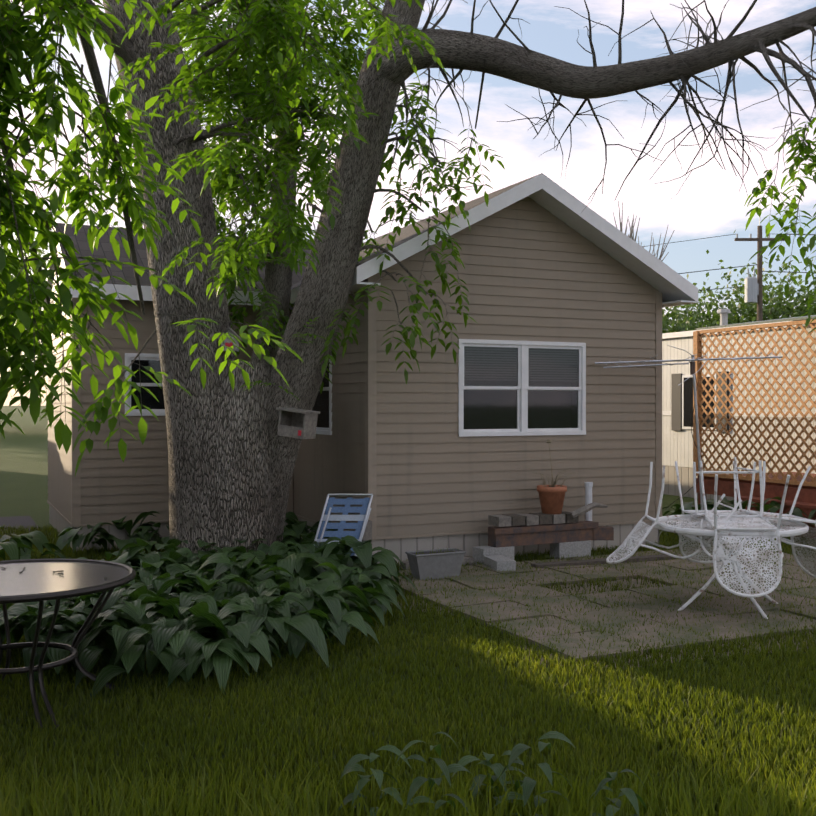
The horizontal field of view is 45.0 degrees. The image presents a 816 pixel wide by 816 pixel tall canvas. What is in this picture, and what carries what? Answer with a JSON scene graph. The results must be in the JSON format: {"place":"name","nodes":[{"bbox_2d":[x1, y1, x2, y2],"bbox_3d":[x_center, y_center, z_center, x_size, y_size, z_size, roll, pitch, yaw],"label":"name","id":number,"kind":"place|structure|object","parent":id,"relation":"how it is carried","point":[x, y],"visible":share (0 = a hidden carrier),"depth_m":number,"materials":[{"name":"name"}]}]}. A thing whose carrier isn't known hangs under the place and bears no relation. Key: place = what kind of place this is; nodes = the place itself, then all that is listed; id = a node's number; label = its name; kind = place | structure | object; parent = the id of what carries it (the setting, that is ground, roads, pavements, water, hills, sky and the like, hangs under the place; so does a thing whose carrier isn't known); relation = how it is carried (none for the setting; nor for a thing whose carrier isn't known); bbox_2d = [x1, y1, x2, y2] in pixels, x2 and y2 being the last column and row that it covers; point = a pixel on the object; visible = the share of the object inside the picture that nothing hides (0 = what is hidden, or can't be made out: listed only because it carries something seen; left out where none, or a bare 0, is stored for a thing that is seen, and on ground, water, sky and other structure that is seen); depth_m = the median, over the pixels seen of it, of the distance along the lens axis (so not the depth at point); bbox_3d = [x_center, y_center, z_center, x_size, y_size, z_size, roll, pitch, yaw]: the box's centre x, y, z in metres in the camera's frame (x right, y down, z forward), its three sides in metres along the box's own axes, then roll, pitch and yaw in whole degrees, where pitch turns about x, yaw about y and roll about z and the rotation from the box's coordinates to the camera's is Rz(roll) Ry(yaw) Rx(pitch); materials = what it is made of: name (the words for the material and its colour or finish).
{"place":"outdoors","nodes":[
{"label":"outdoors","id":0,"kind":"place"},
{"bbox_2d":[0,516,37,541],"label":"driveway asphalt","id":1,"kind":"structure","parent":0,"point":[24,521],"depth_m":14.19,"materials":[{"name":"grey asphalt"}]},
{"bbox_2d":[0,406,815,815],"bbox_3d":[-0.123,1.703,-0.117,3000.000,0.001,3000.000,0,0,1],"label":"ground","id":2,"kind":"structure","parent":0,"point":[22,474],"depth_m":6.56,"materials":[{"name":"green plant"}]},
{"bbox_2d":[0,246,45,412],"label":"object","id":3,"kind":"object","parent":2,"relation":"on","point":[43,410],"visible":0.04,"depth_m":57.25,"materials":[{"name":"green plant"}]},
{"bbox_2d":[5,221,118,417],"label":"tree","id":4,"kind":"object","parent":2,"relation":"on","point":[26,299],"visible":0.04,"depth_m":66.44,"materials":[{"name":"green plant"}]},
{"bbox_2d":[0,558,135,727],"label":"round patio table","id":5,"kind":"object","parent":2,"relation":"on","point":[41,581],"visible":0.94,"depth_m":5.57,"materials":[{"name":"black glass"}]},
{"bbox_2d":[313,494,372,555],"bbox_3d":[-0.648,1.264,9.754,0.756,0.811,0.392,0,0,-28],"label":"folding lawn chair","id":6,"kind":"object","parent":2,"relation":"on","point":[362,532],"visible":0.6,"depth_m":9.82,"materials":[{"name":"blue plastic"}]},
{"bbox_2d":[47,196,661,564],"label":"house","id":7,"kind":"structure","parent":2,"relation":"on","point":[441,449],"depth_m":11.17,"materials":[{"name":"beige"}]},
{"bbox_2d":[41,173,697,310],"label":"house roof","id":8,"kind":"structure","parent":7,"relation":"on","point":[675,288],"depth_m":11.35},
{"bbox_2d":[0,0,815,570],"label":"tree","id":9,"kind":"object","parent":2,"relation":"on","point":[38,132],"depth_m":8.96,"materials":[{"name":"green plant"}]},
{"bbox_2d":[218,327,241,351],"bbox_3d":[-1.718,-0.661,9.517,0.210,0.225,0.155,0,0,1],"label":"birdhouse","id":10,"kind":"object","parent":9,"relation":"attached to","point":[228,342],"visible":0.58,"depth_m":9.46,"materials":[{"name":"grey wood"}]},
{"bbox_2d":[276,407,319,438],"bbox_3d":[-1.059,0.145,9.463,0.349,0.301,0.260,0,0,27],"label":"feeder box","id":11,"kind":"object","parent":9,"relation":"attached to","point":[298,423],"visible":1,"depth_m":9.44,"materials":[{"name":"grey wood"}]},
{"bbox_2d":[0,497,815,815],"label":"hosta plants","id":12,"kind":"object","parent":2,"relation":"on","point":[174,609],"visible":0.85,"depth_m":6.68,"materials":[{"name":"green plant"}]},
{"bbox_2d":[0,742,815,815],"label":"tall grass blades","id":13,"kind":"object","parent":2,"relation":"on","point":[118,802],"visible":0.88,"depth_m":3.98,"materials":[{"name":"green plant"}]},
{"bbox_2d":[389,544,815,668],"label":"patio slabs","id":14,"kind":"structure","parent":2,"relation":"on","point":[619,611],"depth_m":8.24,"materials":[{"name":"grey concrete"}]},
{"bbox_2d":[405,548,465,579],"bbox_3d":[0.268,1.512,9.553,0.560,0.315,0.249,0,0,-26],"label":"planter trough","id":15,"kind":"object","parent":14,"relation":"on","point":[435,563],"visible":0.98,"depth_m":9.47,"materials":[{"name":"concrete"}]},
{"bbox_2d":[400,482,675,570],"bbox_3d":[1.386,1.252,10.434,2.951,0.830,0.806,0,0,-23],"label":"pot stand","id":16,"kind":"object","parent":14,"relation":"on","point":[566,533],"visible":0.92,"depth_m":10.59,"materials":[{"name":"wood"}]},
{"bbox_2d":[526,439,578,513],"bbox_3d":[1.587,0.750,10.796,0.406,0.810,0.732,0,0,36],"label":"flower pot","id":17,"kind":"object","parent":16,"relation":"on","point":[551,496],"visible":1,"depth_m":10.72,"materials":[{"name":"ceramic"}]},
{"bbox_2d":[606,457,815,618],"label":"white patio set","id":18,"kind":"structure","parent":14,"relation":"on","point":[712,520],"depth_m":7.92,"materials":[{"name":"white metal"}]},
{"bbox_2d":[613,201,673,260],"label":"bare branches","id":19,"kind":"object","parent":2,"relation":"on","point":[632,231],"visible":0.1,"depth_m":35.31,"materials":[{"name":"brown wood"}]},
{"bbox_2d":[595,345,782,547],"bbox_3d":[3.257,0.474,11.423,2.196,2.379,1.019,0,0,1],"label":"clothesline","id":20,"kind":"object","parent":2,"relation":"on","point":[692,360],"visible":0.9,"depth_m":11.44,"materials":[{"name":"silver metal"}]},
{"bbox_2d":[662,280,764,332],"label":"background tree","id":21,"kind":"object","parent":2,"relation":"on","point":[676,311],"visible":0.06,"depth_m":75.88,"materials":[{"name":"green plant"}]},
{"bbox_2d":[642,204,814,320],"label":"utility pole","id":22,"kind":"object","parent":2,"relation":"on","point":[753,286],"visible":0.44,"depth_m":43.49,"materials":[{"name":"brown wood"}]},
{"bbox_2d":[662,230,815,333],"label":"background trees","id":23,"kind":"object","parent":2,"relation":"on","point":[775,311],"visible":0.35,"depth_m":70.96,"materials":[{"name":"green plant"}]},
{"bbox_2d":[662,309,815,501],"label":"neighbour home","id":24,"kind":"object","parent":2,"relation":"on","point":[677,420],"visible":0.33,"depth_m":17.39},
{"bbox_2d":[693,315,815,538],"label":"deck with lattice","id":25,"kind":"structure","parent":2,"relation":"on","point":[775,482],"depth_m":13.93,"materials":[{"name":"brown wood"}]},
{"bbox_2d":[719,268,815,319],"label":"background tree","id":26,"kind":"object","parent":2,"relation":"on","point":[789,272],"visible":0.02,"depth_m":73.94,"materials":[{"name":"green plant"}]},
{"bbox_2d":[0,0,815,405],"label":"sky","id":27,"kind":"structure","parent":0,"point":[710,202],"materials":[{"name":"white"}]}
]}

